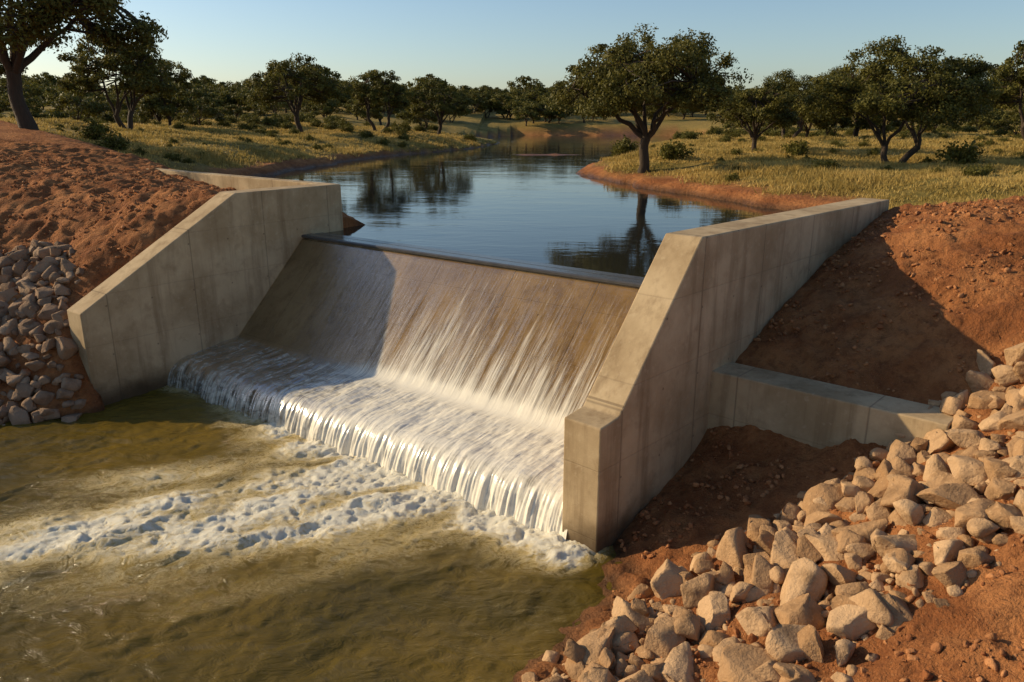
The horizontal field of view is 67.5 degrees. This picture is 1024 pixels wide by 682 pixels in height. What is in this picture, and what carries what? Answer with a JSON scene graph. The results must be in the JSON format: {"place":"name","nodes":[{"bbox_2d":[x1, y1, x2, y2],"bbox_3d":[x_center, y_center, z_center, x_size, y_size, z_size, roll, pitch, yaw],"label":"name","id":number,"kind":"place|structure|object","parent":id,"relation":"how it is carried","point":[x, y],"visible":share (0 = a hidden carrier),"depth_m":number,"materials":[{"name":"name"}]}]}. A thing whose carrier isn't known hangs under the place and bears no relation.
{"place":"outdoors","nodes":[
{"label":"outdoors","id":0,"kind":"place"},
{"bbox_2d":[0,383,621,681],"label":"river water","id":1,"kind":"structure","parent":0,"point":[167,533],"depth_m":12.47,"materials":[{"name":"brown liquid"}]},
{"bbox_2d":[168,323,597,540],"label":"spillway water","id":2,"kind":"structure","parent":0,"point":[486,436],"depth_m":16.38,"materials":[{"name":"beige liquid"}]},
{"bbox_2d":[0,102,1023,681],"bbox_3d":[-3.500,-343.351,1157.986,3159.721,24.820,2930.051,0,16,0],"label":"terrain","id":3,"kind":"structure","parent":0,"point":[916,354],"depth_m":14.67,"materials":[{"name":"soil"}]},
{"bbox_2d":[0,50,28,84],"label":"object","id":4,"kind":"object","parent":3,"relation":"on","point":[2,70],"visible":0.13,"depth_m":49.45,"materials":[{"name":"blue"}]},
{"bbox_2d":[0,239,86,424],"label":"riprap rocks","id":5,"kind":"object","parent":3,"relation":"on","point":[48,254],"visible":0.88,"depth_m":19.29,"materials":[{"name":"grey stone"}]},
{"bbox_2d":[0,0,168,129],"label":"oak tree","id":6,"kind":"object","parent":3,"relation":"on","point":[29,27],"visible":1,"depth_m":36.32,"materials":[{"name":"green plant"}]},
{"bbox_2d":[75,116,118,139],"bbox_3d":[-26.903,-13.634,50.029,2.339,1.996,2.346,7,18,22],"label":"shrub","id":7,"kind":"object","parent":3,"relation":"on","point":[94,130],"visible":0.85,"depth_m":49.73,"materials":[{"name":"green plant"}]},
{"bbox_2d":[94,132,132,150],"bbox_3d":[-22.061,-10.861,42.304,2.062,1.499,2.460,-13,21,-37],"label":"shrub","id":8,"kind":"object","parent":3,"relation":"on","point":[116,142],"visible":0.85,"depth_m":42.19,"materials":[{"name":"green plant"}]},
{"bbox_2d":[56,34,179,129],"bbox_3d":[-29.556,-19.305,57.840,8.305,7.662,7.987,-4,17,-14],"label":"oak tree","id":9,"kind":"object","parent":3,"relation":"on","point":[137,72],"visible":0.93,"depth_m":56.37,"materials":[{"name":"green plant"}]},
{"bbox_2d":[120,59,197,120],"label":"oak tree","id":10,"kind":"object","parent":3,"relation":"on","point":[184,75],"visible":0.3,"depth_m":86.60,"materials":[{"name":"green plant"}]},
{"bbox_2d":[67,184,342,405],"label":"side wall","id":11,"kind":"structure","parent":3,"relation":"on","point":[205,275],"depth_m":20.82,"materials":[{"name":"concrete"}]},
{"bbox_2d":[146,168,333,189],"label":"wing wall","id":12,"kind":"structure","parent":3,"relation":"on","point":[238,182],"depth_m":26.78,"materials":[{"name":"concrete"}]},
{"bbox_2d":[245,52,353,131],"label":"oak tree","id":13,"kind":"object","parent":3,"relation":"on","point":[307,76],"visible":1,"depth_m":76.45,"materials":[{"name":"green plant"}]},
{"bbox_2d":[341,69,414,131],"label":"oak tree","id":14,"kind":"object","parent":3,"relation":"on","point":[365,96],"visible":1,"depth_m":84.67,"materials":[{"name":"green plant"}]},
{"bbox_2d":[177,232,644,485],"bbox_3d":[-2.292,0.791,18.738,13.910,5.145,5.240,12,20,36],"label":"concrete spillway","id":15,"kind":"object","parent":3,"relation":"on","point":[342,302],"visible":0.32,"depth_m":18.92,"materials":[{"name":"grey concrete"}]},
{"bbox_2d":[402,77,473,134],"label":"oak tree","id":16,"kind":"object","parent":3,"relation":"on","point":[422,103],"visible":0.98,"depth_m":90.36,"materials":[{"name":"green plant"}]},
{"bbox_2d":[0,116,1023,209],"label":"grass","id":17,"kind":"structure","parent":3,"relation":"on","point":[776,161],"depth_m":47.11,"materials":[{"name":"green plant"}]},
{"bbox_2d":[0,72,1023,136],"bbox_3d":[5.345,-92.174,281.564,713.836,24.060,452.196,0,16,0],"label":"distant woodland","id":18,"kind":"object","parent":3,"relation":"on","point":[205,96],"visible":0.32,"depth_m":127.28,"materials":[{"name":"green plant"}]},
{"bbox_2d":[0,151,1023,681],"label":"soil clods","id":19,"kind":"object","parent":3,"relation":"on","point":[936,647],"visible":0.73,"depth_m":14.13,"materials":[{"name":"brown soil"}]},
{"bbox_2d":[0,108,1023,181],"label":"undergrowth","id":20,"kind":"object","parent":3,"relation":"on","point":[335,121],"visible":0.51,"depth_m":80.37,"materials":[{"name":"green plant"}]},
{"bbox_2d":[610,134,638,156],"bbox_3d":[8.155,-13.520,54.268,2.495,2.130,2.502,1,16,3],"label":"shrub","id":21,"kind":"object","parent":3,"relation":"on","point":[624,147],"visible":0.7,"depth_m":53.77,"materials":[{"name":"green plant"}]},
{"bbox_2d":[545,23,753,172],"bbox_3d":[7.502,-13.030,41.932,10.300,8.330,11.754,-7,18,-22],"label":"oak tree","id":22,"kind":"object","parent":3,"relation":"on","point":[611,83],"visible":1,"depth_m":39.07,"materials":[{"name":"green plant"}]},
{"bbox_2d":[656,139,696,160],"bbox_3d":[9.854,-11.350,45.863,2.379,1.730,2.838,3,17,11],"label":"shrub","id":23,"kind":"object","parent":3,"relation":"on","point":[669,152],"visible":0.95,"depth_m":45.30,"materials":[{"name":"green plant"}]},
{"bbox_2d":[562,198,889,552],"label":"retaining wall","id":24,"kind":"structure","parent":3,"relation":"on","point":[708,300],"depth_m":13.49,"materials":[{"name":"concrete"}]},
{"bbox_2d":[706,77,800,149],"bbox_3d":[16.486,-15.083,51.868,6.476,5.243,6.611,-5,17,-16],"label":"oak tree","id":25,"kind":"object","parent":3,"relation":"on","point":[777,104],"visible":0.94,"depth_m":50.38,"materials":[{"name":"green plant"}]},
{"bbox_2d":[521,342,1023,681],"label":"riprap rocks","id":26,"kind":"object","parent":3,"relation":"on","point":[784,557],"visible":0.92,"depth_m":9.98,"materials":[{"name":"beige stone"}]},
{"bbox_2d":[741,68,831,138],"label":"oak tree","id":27,"kind":"object","parent":3,"relation":"on","point":[793,84],"visible":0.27,"depth_m":67.25,"materials":[{"name":"green plant"}]},
{"bbox_2d":[780,137,809,155],"bbox_3d":[18.175,-12.167,48.587,1.876,1.500,2.057,-3,17,-9],"label":"shrub","id":28,"kind":"object","parent":3,"relation":"on","point":[795,148],"visible":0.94,"depth_m":48.27,"materials":[{"name":"green plant"}]},
{"bbox_2d":[807,158,841,170],"bbox_3d":[14.331,-8.060,35.295,1.514,0.923,1.269,-3,17,-9],"label":"shrub","id":29,"kind":"object","parent":3,"relation":"on","point":[826,163],"visible":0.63,"depth_m":35.00,"materials":[{"name":"green plant"}]},
{"bbox_2d":[708,362,953,448],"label":"cutoff wall","id":30,"kind":"structure","parent":3,"relation":"on","point":[816,414],"depth_m":13.40,"materials":[{"name":"concrete"}]},
{"bbox_2d":[821,60,913,136],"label":"oak tree","id":31,"kind":"object","parent":3,"relation":"on","point":[856,132],"visible":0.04,"depth_m":72.11,"materials":[{"name":"green plant"}]},
{"bbox_2d":[793,34,1003,162],"bbox_3d":[20.561,-12.726,41.629,10.236,7.415,10.483,9,19,28],"label":"oak tree","id":32,"kind":"object","parent":3,"relation":"on","point":[945,88],"visible":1,"depth_m":39.66,"materials":[{"name":"green plant"}]},
{"bbox_2d":[933,136,988,164],"bbox_3d":[23.110,-9.660,39.691,2.538,1.846,3.028,4,17,15],"label":"shrub","id":33,"kind":"object","parent":3,"relation":"on","point":[965,153],"visible":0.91,"depth_m":39.35,"materials":[{"name":"green plant"}]},
{"bbox_2d":[976,40,1023,139],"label":"oak tree","id":34,"kind":"object","parent":3,"relation":"on","point":[1013,84],"visible":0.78,"depth_m":51.60,"materials":[{"name":"green plant"}]},
{"bbox_2d":[987,64,1023,110],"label":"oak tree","id":35,"kind":"object","parent":3,"relation":"on","point":[1001,105],"visible":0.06,"depth_m":63.44,"materials":[{"name":"green plant"}]},
{"bbox_2d":[0,0,1023,94],"label":"sky","id":36,"kind":"structure","parent":0,"point":[472,43],"materials":[{"name":"blue"}]},
{"bbox_2d":[260,135,785,276],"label":"reservoir water","id":37,"kind":"structure","parent":0,"point":[502,198],"depth_m":31.37,"materials":[{"name":"blue liquid"}]}
]}

